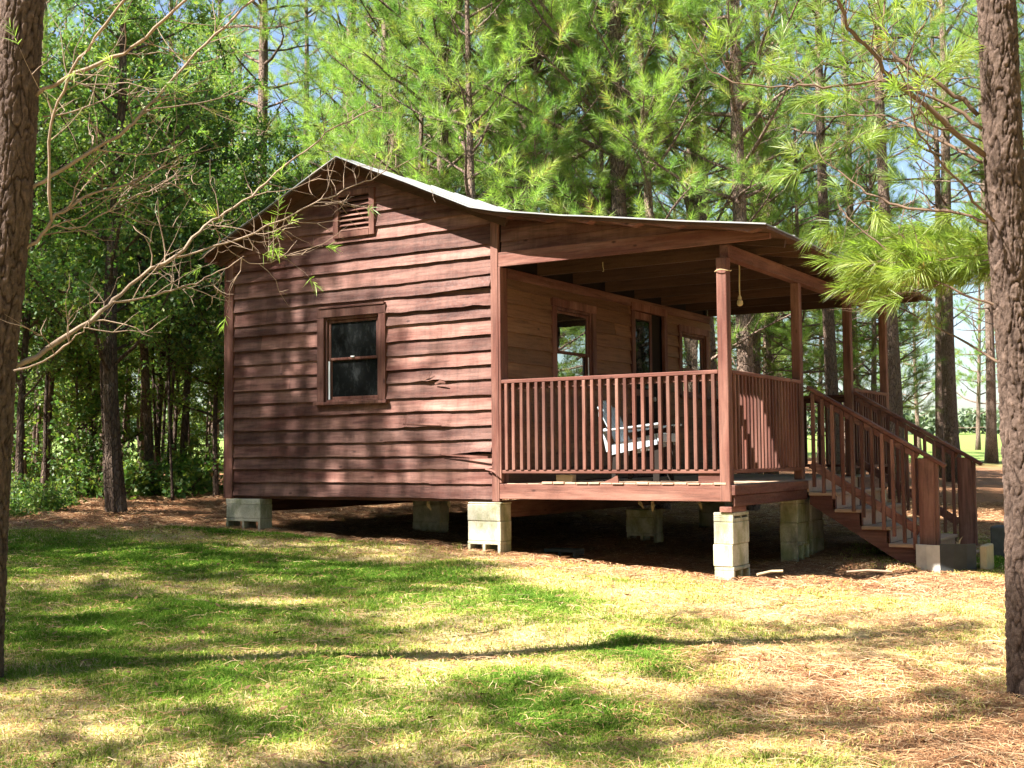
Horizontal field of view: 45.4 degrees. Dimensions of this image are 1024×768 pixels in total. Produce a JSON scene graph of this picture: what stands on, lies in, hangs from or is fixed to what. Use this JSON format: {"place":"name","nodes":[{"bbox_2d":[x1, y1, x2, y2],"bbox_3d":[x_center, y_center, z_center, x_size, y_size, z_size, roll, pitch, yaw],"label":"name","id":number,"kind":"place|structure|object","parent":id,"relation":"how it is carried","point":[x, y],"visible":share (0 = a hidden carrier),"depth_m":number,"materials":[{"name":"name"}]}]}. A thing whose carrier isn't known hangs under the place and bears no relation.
{"place":"outdoors","nodes":[
{"label":"outdoors","id":0,"kind":"place"},
{"bbox_2d":[0,431,1023,767],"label":"ground","id":1,"kind":"structure","parent":0,"point":[988,483],"depth_m":7.75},
{"bbox_2d":[9,479,49,517],"bbox_3d":[-5.942,1.439,14.600,0.904,0.597,0.741,3,-5,-44],"label":"bush","id":2,"kind":"object","parent":1,"relation":"on","point":[16,502],"visible":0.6,"depth_m":14.64,"materials":[{"name":"green plant"}]},
{"bbox_2d":[10,464,59,509],"bbox_3d":[-6.359,1.415,15.989,0.953,0.767,1.162,0,-3,-5],"label":"bush","id":3,"kind":"object","parent":1,"relation":"on","point":[22,488],"visible":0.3,"depth_m":15.84,"materials":[{"name":"green plant"}]},
{"bbox_2d":[11,327,84,478],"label":"sapling","id":4,"kind":"object","parent":1,"relation":"on","point":[35,409],"visible":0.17,"depth_m":20.23,"materials":[{"name":"green plant"}]},
{"bbox_2d":[10,439,89,494],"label":"sapling","id":5,"kind":"object","parent":1,"relation":"on","point":[33,473],"visible":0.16,"depth_m":19.72,"materials":[{"name":"green plant"}]},
{"bbox_2d":[20,476,80,512],"bbox_3d":[-5.880,1.448,15.578,0.794,0.639,0.968,0,-4,-14],"label":"bush","id":6,"kind":"object","parent":1,"relation":"on","point":[52,503],"visible":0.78,"depth_m":15.45,"materials":[{"name":"green plant"}]},
{"bbox_2d":[17,59,106,483],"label":"broadleaf tree","id":7,"kind":"object","parent":1,"relation":"on","point":[72,357],"visible":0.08,"depth_m":19.05,"materials":[{"name":"green plant"}]},
{"bbox_2d":[28,0,97,451],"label":"pine tree","id":8,"kind":"object","parent":1,"relation":"on","point":[46,19],"visible":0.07,"depth_m":33.98,"materials":[{"name":"green plant"}]},
{"bbox_2d":[47,1,88,459],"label":"pine tree","id":9,"kind":"object","parent":1,"relation":"on","point":[66,25],"visible":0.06,"depth_m":38.53,"materials":[{"name":"green plant"}]},
{"bbox_2d":[15,65,122,492],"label":"broadleaf tree","id":10,"kind":"object","parent":1,"relation":"on","point":[25,349],"visible":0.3,"depth_m":16.56,"materials":[{"name":"green plant"}]},
{"bbox_2d":[29,67,111,491],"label":"slender tree","id":11,"kind":"object","parent":1,"relation":"on","point":[45,473],"visible":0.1,"depth_m":18.36,"materials":[{"name":"green plant"}]},
{"bbox_2d":[24,317,141,471],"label":"sapling","id":12,"kind":"object","parent":1,"relation":"on","point":[77,375],"visible":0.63,"depth_m":19.38,"materials":[{"name":"green plant"}]},
{"bbox_2d":[25,435,144,497],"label":"sapling","id":13,"kind":"object","parent":1,"relation":"on","point":[75,469],"visible":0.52,"depth_m":18.62,"materials":[{"name":"green plant"}]},
{"bbox_2d":[16,311,160,466],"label":"sapling","id":14,"kind":"object","parent":1,"relation":"on","point":[136,433],"visible":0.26,"depth_m":20.20,"materials":[{"name":"green plant"}]},
{"bbox_2d":[38,78,159,499],"bbox_3d":[-6.087,-1.285,17.839,1.931,6.244,1.702,0,-4,-16],"label":"slender tree","id":15,"kind":"object","parent":1,"relation":"on","point":[104,131],"visible":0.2,"depth_m":17.77,"materials":[{"name":"green plant"}]},
{"bbox_2d":[40,58,164,495],"bbox_3d":[-6.259,-1.663,18.713,1.821,7.047,1.954,2,-4,-35],"label":"slender tree","id":16,"kind":"object","parent":1,"relation":"on","point":[110,100],"visible":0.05,"depth_m":18.65,"materials":[{"name":"green plant"}]},
{"bbox_2d":[43,253,172,430],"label":"broadleaf tree","id":17,"kind":"object","parent":1,"relation":"on","point":[122,378],"visible":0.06,"depth_m":21.18,"materials":[{"name":"green plant"}]},
{"bbox_2d":[65,198,150,369],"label":"slender tree","id":18,"kind":"object","parent":1,"relation":"on","point":[119,336],"visible":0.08,"depth_m":18.75,"materials":[{"name":"green plant"}]},
{"bbox_2d":[22,0,230,513],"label":"broadleaf tree","id":19,"kind":"object","parent":1,"relation":"on","point":[108,256],"visible":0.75,"depth_m":15.61,"materials":[{"name":"green plant"}]},
{"bbox_2d":[70,429,188,500],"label":"sapling","id":20,"kind":"object","parent":1,"relation":"on","point":[134,471],"visible":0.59,"depth_m":18.38,"materials":[{"name":"green plant"}]},
{"bbox_2d":[97,161,214,476],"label":"broadleaf tree","id":21,"kind":"object","parent":1,"relation":"on","point":[160,382],"visible":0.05,"depth_m":22.01,"materials":[{"name":"green plant"}]},
{"bbox_2d":[63,0,255,488],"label":"broadleaf tree","id":22,"kind":"object","parent":1,"relation":"on","point":[147,420],"visible":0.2,"depth_m":19.69,"materials":[{"name":"green plant"}]},
{"bbox_2d":[122,200,216,500],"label":"slender tree","id":23,"kind":"object","parent":1,"relation":"on","point":[175,276],"visible":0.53,"depth_m":18.44,"materials":[{"name":"green plant"}]},
{"bbox_2d":[133,323,211,455],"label":"broadleaf tree","id":24,"kind":"object","parent":1,"relation":"on","point":[176,412],"visible":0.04,"depth_m":27.04,"materials":[{"name":"green plant"}]},
{"bbox_2d":[127,436,223,499],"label":"sapling","id":25,"kind":"object","parent":1,"relation":"on","point":[181,486],"visible":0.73,"depth_m":18.93,"materials":[{"name":"green plant"}]},
{"bbox_2d":[113,0,244,436],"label":"pine tree","id":26,"kind":"object","parent":1,"relation":"on","point":[171,4],"visible":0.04,"depth_m":34.36,"materials":[{"name":"green plant"}]},
{"bbox_2d":[139,426,223,493],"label":"sapling","id":27,"kind":"object","parent":1,"relation":"on","point":[196,459],"visible":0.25,"depth_m":20.23,"materials":[{"name":"green plant"}]},
{"bbox_2d":[131,106,232,462],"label":"slender tree","id":28,"kind":"object","parent":1,"relation":"on","point":[175,214],"visible":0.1,"depth_m":20.35,"materials":[{"name":"green plant"}]},
{"bbox_2d":[123,45,262,456],"bbox_3d":[-5.372,-1.849,20.691,3.091,7.586,2.932,2,-4,-39],"label":"broadleaf tree","id":29,"kind":"object","parent":1,"relation":"on","point":[187,382],"visible":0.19,"depth_m":20.57,"materials":[{"name":"green plant"}]},
{"bbox_2d":[163,360,223,471],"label":"sapling","id":30,"kind":"object","parent":1,"relation":"on","point":[210,420],"visible":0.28,"depth_m":29.27,"materials":[{"name":"green plant"}]},
{"bbox_2d":[118,142,271,497],"bbox_3d":[-4.673,-1.009,18.817,2.774,5.734,2.180,2,-4,-33],"label":"broadleaf tree","id":31,"kind":"object","parent":1,"relation":"on","point":[216,386],"visible":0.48,"depth_m":18.82,"materials":[{"name":"green plant"}]},
{"bbox_2d":[0,0,436,679],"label":"pine tree","id":32,"kind":"object","parent":1,"relation":"on","point":[20,44],"visible":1,"depth_m":6.26,"materials":[{"name":"green plant"}]},
{"bbox_2d":[178,180,265,495],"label":"slender tree","id":33,"kind":"object","parent":1,"relation":"on","point":[238,223],"visible":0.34,"depth_m":18.16,"materials":[{"name":"green plant"}]},
{"bbox_2d":[167,0,285,475],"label":"pine tree","id":34,"kind":"object","parent":1,"relation":"on","point":[243,20],"visible":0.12,"depth_m":31.24,"materials":[{"name":"green plant"}]},
{"bbox_2d":[155,1,302,349],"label":"broadleaf tree","id":35,"kind":"object","parent":1,"relation":"on","point":[223,69],"visible":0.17,"depth_m":24.20,"materials":[{"name":"green plant"}]},
{"bbox_2d":[178,126,288,401],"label":"broadleaf tree","id":36,"kind":"object","parent":1,"relation":"on","point":[254,171],"visible":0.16,"depth_m":20.95,"materials":[{"name":"green plant"}]},
{"bbox_2d":[226,518,271,530],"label":"concrete block","id":37,"kind":"structure","parent":1,"relation":"on","point":[264,523],"depth_m":14.02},
{"bbox_2d":[227,504,271,518],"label":"concrete block","id":38,"kind":"structure","parent":37,"relation":"on","point":[255,511],"depth_m":13.99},
{"bbox_2d":[153,0,371,198],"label":"pine tree","id":39,"kind":"object","parent":1,"relation":"on","point":[263,61],"visible":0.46,"depth_m":26.46,"materials":[{"name":"green plant"}]},
{"bbox_2d":[213,122,314,346],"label":"broadleaf tree","id":40,"kind":"object","parent":1,"relation":"on","point":[292,148],"visible":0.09,"depth_m":24.95,"materials":[{"name":"green plant"}]},
{"bbox_2d":[259,102,341,178],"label":"broadleaf tree","id":41,"kind":"object","parent":1,"relation":"on","point":[308,168],"visible":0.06,"depth_m":26.82,"materials":[{"name":"green plant"}]},
{"bbox_2d":[239,0,362,192],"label":"pine tree","id":42,"kind":"object","parent":1,"relation":"on","point":[307,12],"visible":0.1,"depth_m":31.16,"materials":[{"name":"green plant"}]},
{"bbox_2d":[288,36,408,190],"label":"pine tree","id":43,"kind":"object","parent":1,"relation":"on","point":[331,71],"visible":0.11,"depth_m":22.15,"materials":[{"name":"green plant"}]},
{"bbox_2d":[241,0,462,196],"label":"pine tree","id":44,"kind":"object","parent":1,"relation":"on","point":[322,88],"visible":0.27,"depth_m":25.00,"materials":[{"name":"green plant"}]},
{"bbox_2d":[296,0,482,191],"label":"pine tree","id":45,"kind":"object","parent":1,"relation":"on","point":[350,6],"visible":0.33,"depth_m":21.10,"materials":[{"name":"green plant"}]},
{"bbox_2d":[293,0,491,194],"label":"pine tree","id":46,"kind":"object","parent":1,"relation":"on","point":[373,89],"visible":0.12,"depth_m":24.27,"materials":[{"name":"green plant"}]},
{"bbox_2d":[348,0,485,194],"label":"pine tree","id":47,"kind":"object","parent":1,"relation":"on","point":[420,127],"visible":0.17,"depth_m":20.06,"materials":[{"name":"green plant"}]},
{"bbox_2d":[413,522,447,532],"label":"concrete block","id":48,"kind":"structure","parent":1,"relation":"on","point":[441,527],"depth_m":14.79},
{"bbox_2d":[413,505,448,521],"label":"concrete block","id":49,"kind":"structure","parent":48,"relation":"on","point":[425,513],"depth_m":14.80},
{"bbox_2d":[314,0,580,201],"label":"pine tree","id":50,"kind":"object","parent":1,"relation":"on","point":[377,5],"visible":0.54,"depth_m":19.29,"materials":[{"name":"green plant"}]},
{"bbox_2d":[334,0,618,503],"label":"pine tree","id":51,"kind":"object","parent":1,"relation":"on","point":[469,149],"visible":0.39,"depth_m":18.61,"materials":[{"name":"green plant"}]},
{"bbox_2d":[468,540,510,553],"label":"concrete block","id":52,"kind":"structure","parent":1,"relation":"on","point":[504,546],"depth_m":12.29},
{"bbox_2d":[468,521,510,540],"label":"concrete block","id":53,"kind":"structure","parent":52,"relation":"on","point":[489,530],"depth_m":12.29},
{"bbox_2d":[468,504,510,520],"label":"concrete block","id":54,"kind":"structure","parent":53,"relation":"on","point":[489,512],"depth_m":12.30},
{"bbox_2d":[2,496,1019,761],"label":"twig litter","id":55,"kind":"object","parent":1,"relation":"on","point":[524,594],"visible":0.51,"depth_m":9.53,"materials":[{"name":"brown plant"}]},
{"bbox_2d":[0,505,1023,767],"bbox_3d":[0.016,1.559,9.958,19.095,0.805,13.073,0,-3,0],"label":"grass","id":56,"kind":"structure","parent":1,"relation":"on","point":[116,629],"depth_m":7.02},
{"bbox_2d":[0,487,1023,767],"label":"pine straw","id":57,"kind":"object","parent":1,"relation":"on","point":[778,685],"visible":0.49,"depth_m":7.51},
{"bbox_2d":[2,482,1021,767],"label":"leaf litter","id":58,"kind":"object","parent":1,"relation":"on","point":[4,688],"visible":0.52,"depth_m":6.82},
{"bbox_2d":[339,0,686,210],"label":"pine tree","id":59,"kind":"object","parent":1,"relation":"on","point":[504,81],"visible":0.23,"depth_m":20.23,"materials":[{"name":"green plant"}]},
{"bbox_2d":[53,393,1000,440],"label":"treeline","id":60,"kind":"object","parent":1,"relation":"on","point":[965,420],"visible":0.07,"depth_m":166.53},
{"bbox_2d":[447,0,611,214],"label":"pine tree","id":61,"kind":"object","parent":1,"relation":"on","point":[535,71],"visible":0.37,"depth_m":19.38,"materials":[{"name":"green plant"}]},
{"bbox_2d":[415,0,670,211],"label":"pine tree","id":62,"kind":"object","parent":1,"relation":"on","point":[546,89],"visible":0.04,"depth_m":24.34,"materials":[{"name":"green plant"}]},
{"bbox_2d":[474,0,661,216],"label":"pine tree","id":63,"kind":"object","parent":1,"relation":"on","point":[587,136],"visible":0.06,"depth_m":21.72,"materials":[{"name":"green plant"}]},
{"bbox_2d":[202,156,982,564],"bbox_3d":[1.345,-0.161,14.698,7.742,4.476,6.210,-3,-4,32],"label":"cabin","id":64,"kind":"object","parent":1,"relation":"on","point":[444,346],"visible":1,"depth_m":12.99,"materials":[{"name":"wood"}]},
{"bbox_2d":[313,301,388,405],"bbox_3d":[-1.740,-0.320,13.331,1.007,1.086,0.128,-3,-4,32],"label":"window","id":65,"kind":"structure","parent":64,"relation":"in","point":[351,339],"depth_m":13.36,"materials":[{"name":"brown glass"}]},
{"bbox_2d":[550,297,597,389],"bbox_3d":[0.685,-0.435,13.641,0.122,0.960,1.065,-3,-4,32],"label":"window","id":66,"kind":"structure","parent":64,"relation":"in","point":[573,327],"depth_m":13.69,"materials":[{"name":"brown glass"}]},
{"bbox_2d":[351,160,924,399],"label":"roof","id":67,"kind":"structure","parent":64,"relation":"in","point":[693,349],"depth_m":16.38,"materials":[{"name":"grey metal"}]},
{"bbox_2d":[597,401,681,480],"bbox_3d":[1.289,0.579,12.627,0.748,0.836,0.636,-2,-4,30],"label":"adirondack chair","id":68,"kind":"object","parent":64,"relation":"on","point":[656,477],"visible":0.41,"depth_m":12.53,"materials":[{"name":"paint"}]},
{"bbox_2d":[629,302,667,476],"bbox_3d":[1.705,0.087,15.266,0.107,2.128,1.035,-3,-4,32],"label":"door","id":69,"kind":"structure","parent":64,"relation":"in","point":[645,328],"depth_m":15.29,"materials":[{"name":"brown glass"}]},
{"bbox_2d":[520,0,694,219],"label":"pine tree","id":70,"kind":"object","parent":1,"relation":"on","point":[601,144],"visible":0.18,"depth_m":19.54,"materials":[{"name":"green plant"}]},
{"bbox_2d":[516,0,715,220],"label":"pine tree","id":71,"kind":"object","parent":1,"relation":"on","point":[682,208],"visible":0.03,"depth_m":25.09,"materials":[{"name":"green plant"}]},
{"bbox_2d":[444,0,804,507],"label":"pine tree","id":72,"kind":"object","parent":1,"relation":"on","point":[617,165],"visible":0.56,"depth_m":19.22,"materials":[{"name":"green plant"}]},
{"bbox_2d":[627,532,663,542],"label":"concrete block","id":73,"kind":"structure","parent":1,"relation":"on","point":[658,537],"depth_m":14.23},
{"bbox_2d":[626,517,662,532],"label":"concrete block","id":74,"kind":"structure","parent":73,"relation":"on","point":[643,525],"depth_m":14.24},
{"bbox_2d":[544,0,814,509],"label":"pine tree","id":75,"kind":"object","parent":1,"relation":"on","point":[647,198],"visible":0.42,"depth_m":18.59,"materials":[{"name":"green plant"}]},
{"bbox_2d":[626,0,773,353],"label":"pine tree","id":76,"kind":"object","parent":1,"relation":"on","point":[670,191],"visible":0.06,"depth_m":27.77,"materials":[{"name":"green plant"}]},
{"bbox_2d":[581,0,829,469],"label":"pine tree","id":77,"kind":"object","parent":1,"relation":"on","point":[696,200],"visible":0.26,"depth_m":20.06,"materials":[{"name":"green plant"}]},
{"bbox_2d":[634,3,791,333],"bbox_3d":[5.921,-5.553,38.882,5.873,16.314,5.221,-3,-4,31],"label":"pine tree","id":78,"kind":"object","parent":1,"relation":"on","point":[704,144],"visible":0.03,"depth_m":38.55,"materials":[{"name":"green plant"}]},
{"bbox_2d":[715,564,749,579],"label":"concrete block","id":79,"kind":"structure","parent":1,"relation":"on","point":[732,572],"depth_m":11.00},
{"bbox_2d":[713,542,748,566],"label":"concrete block","id":80,"kind":"structure","parent":79,"relation":"on","point":[728,555],"depth_m":11.01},
{"bbox_2d":[714,520,748,544],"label":"concrete block","id":81,"kind":"structure","parent":80,"relation":"on","point":[731,533],"depth_m":11.02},
{"bbox_2d":[586,0,881,510],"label":"pine tree","id":82,"kind":"object","parent":1,"relation":"on","point":[737,114],"visible":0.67,"depth_m":18.72,"materials":[{"name":"green plant"}]},
{"bbox_2d":[681,0,857,473],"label":"pine tree","id":83,"kind":"object","parent":1,"relation":"on","point":[755,337],"visible":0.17,"depth_m":27.41,"materials":[{"name":"green plant"}]},
{"bbox_2d":[704,0,839,473],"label":"pine tree","id":84,"kind":"object","parent":1,"relation":"on","point":[771,223],"visible":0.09,"depth_m":31.61,"materials":[{"name":"green plant"}]},
{"bbox_2d":[715,81,841,473],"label":"pine tree","id":85,"kind":"object","parent":1,"relation":"on","point":[770,348],"visible":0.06,"depth_m":29.93,"materials":[{"name":"green plant"}]},
{"bbox_2d":[780,540,809,561],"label":"concrete block","id":86,"kind":"structure","parent":1,"relation":"on","point":[791,551],"depth_m":12.66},
{"bbox_2d":[780,521,808,542],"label":"concrete block","id":87,"kind":"structure","parent":86,"relation":"on","point":[794,532],"depth_m":12.66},
{"bbox_2d":[780,502,808,522],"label":"concrete block","id":88,"kind":"structure","parent":87,"relation":"on","point":[794,513],"depth_m":12.67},
{"bbox_2d":[731,47,878,411],"bbox_3d":[6.562,-2.596,27.113,3.871,9.903,3.956,0,-3,-7],"label":"pine tree","id":89,"kind":"object","parent":1,"relation":"on","point":[807,336],"visible":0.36,"depth_m":26.90,"materials":[{"name":"green plant"}]},
{"bbox_2d":[761,162,876,463],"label":"pine tree","id":90,"kind":"object","parent":1,"relation":"on","point":[819,377],"visible":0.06,"depth_m":34.09,"materials":[{"name":"green plant"}]},
{"bbox_2d":[749,0,904,473],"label":"pine tree","id":91,"kind":"object","parent":1,"relation":"on","point":[830,366],"visible":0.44,"depth_m":24.09,"materials":[{"name":"green plant"}]},
{"bbox_2d":[762,46,916,472],"bbox_3d":[9.042,-3.429,33.687,4.822,12.069,4.717,2,-4,-32],"label":"pine tree","id":92,"kind":"object","parent":1,"relation":"on","point":[845,217],"visible":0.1,"depth_m":33.21,"materials":[{"name":"green plant"}]},
{"bbox_2d":[671,0,1023,699],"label":"pine tree","id":93,"kind":"object","parent":1,"relation":"on","point":[932,257],"visible":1,"depth_m":6.34,"materials":[{"name":"green plant"}]},
{"bbox_2d":[770,0,940,473],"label":"pine tree","id":94,"kind":"object","parent":1,"relation":"on","point":[857,344],"visible":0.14,"depth_m":30.06,"materials":[{"name":"green plant"}]},
{"bbox_2d":[782,78,953,473],"bbox_3d":[8.455,-2.482,29.098,3.917,9.948,4.466,-2,-4,30],"label":"pine tree","id":95,"kind":"object","parent":1,"relation":"on","point":[874,372],"visible":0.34,"depth_m":29.04,"materials":[{"name":"green plant"}]},
{"bbox_2d":[783,0,980,495],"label":"pine tree","id":96,"kind":"object","parent":1,"relation":"on","point":[895,389],"visible":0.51,"depth_m":23.71,"materials":[{"name":"green plant"}]},
{"bbox_2d":[834,157,934,410],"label":"pine tree","id":97,"kind":"object","parent":1,"relation":"on","point":[906,359],"visible":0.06,"depth_m":41.01,"materials":[{"name":"green plant"}]},
{"bbox_2d":[865,194,963,449],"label":"pine tree","id":98,"kind":"object","parent":1,"relation":"on","point":[917,415],"visible":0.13,"depth_m":52.14,"materials":[{"name":"green plant"}]},
{"bbox_2d":[868,0,982,477],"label":"pine tree","id":99,"kind":"object","parent":1,"relation":"on","point":[938,416],"visible":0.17,"depth_m":32.13,"materials":[{"name":"green plant"}]},
{"bbox_2d":[841,0,1023,481],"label":"pine tree","id":100,"kind":"object","parent":1,"relation":"on","point":[950,419],"visible":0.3,"depth_m":30.10,"materials":[{"name":"green plant"}]},
{"bbox_2d":[916,538,978,572],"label":"concrete blocks","id":101,"kind":"object","parent":1,"relation":"on","point":[951,557],"visible":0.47,"depth_m":11.74,"materials":[{"name":"concrete"}]},
{"bbox_2d":[931,190,999,449],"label":"pine tree","id":102,"kind":"object","parent":1,"relation":"on","point":[979,378],"visible":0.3,"depth_m":58.11,"materials":[{"name":"green plant"}]},
{"bbox_2d":[908,0,1023,324],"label":"pine tree","id":103,"kind":"object","parent":1,"relation":"on","point":[972,138],"visible":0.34,"depth_m":26.89,"materials":[{"name":"green plant"}]},
{"bbox_2d":[913,0,1023,463],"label":"pine tree","id":104,"kind":"object","parent":1,"relation":"on","point":[991,455],"visible":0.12,"depth_m":42.06,"materials":[{"name":"green plant"}]},
{"bbox_2d":[979,543,993,569],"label":"concrete block","id":105,"kind":"structure","parent":1,"relation":"on","point":[986,555],"depth_m":11.79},
{"bbox_2d":[953,0,1023,237],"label":"pine tree","id":106,"kind":"object","parent":1,"relation":"on","point":[979,174],"visible":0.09,"depth_m":31.05,"materials":[{"name":"green plant"}]},
{"bbox_2d":[990,525,1004,557],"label":"dark block","id":107,"kind":"structure","parent":1,"relation":"on","point":[997,535],"depth_m":12.89,"materials":[{"name":"concrete"}]},
{"bbox_2d":[17,0,1023,437],"label":"sky","id":108,"kind":"structure","parent":0,"point":[965,335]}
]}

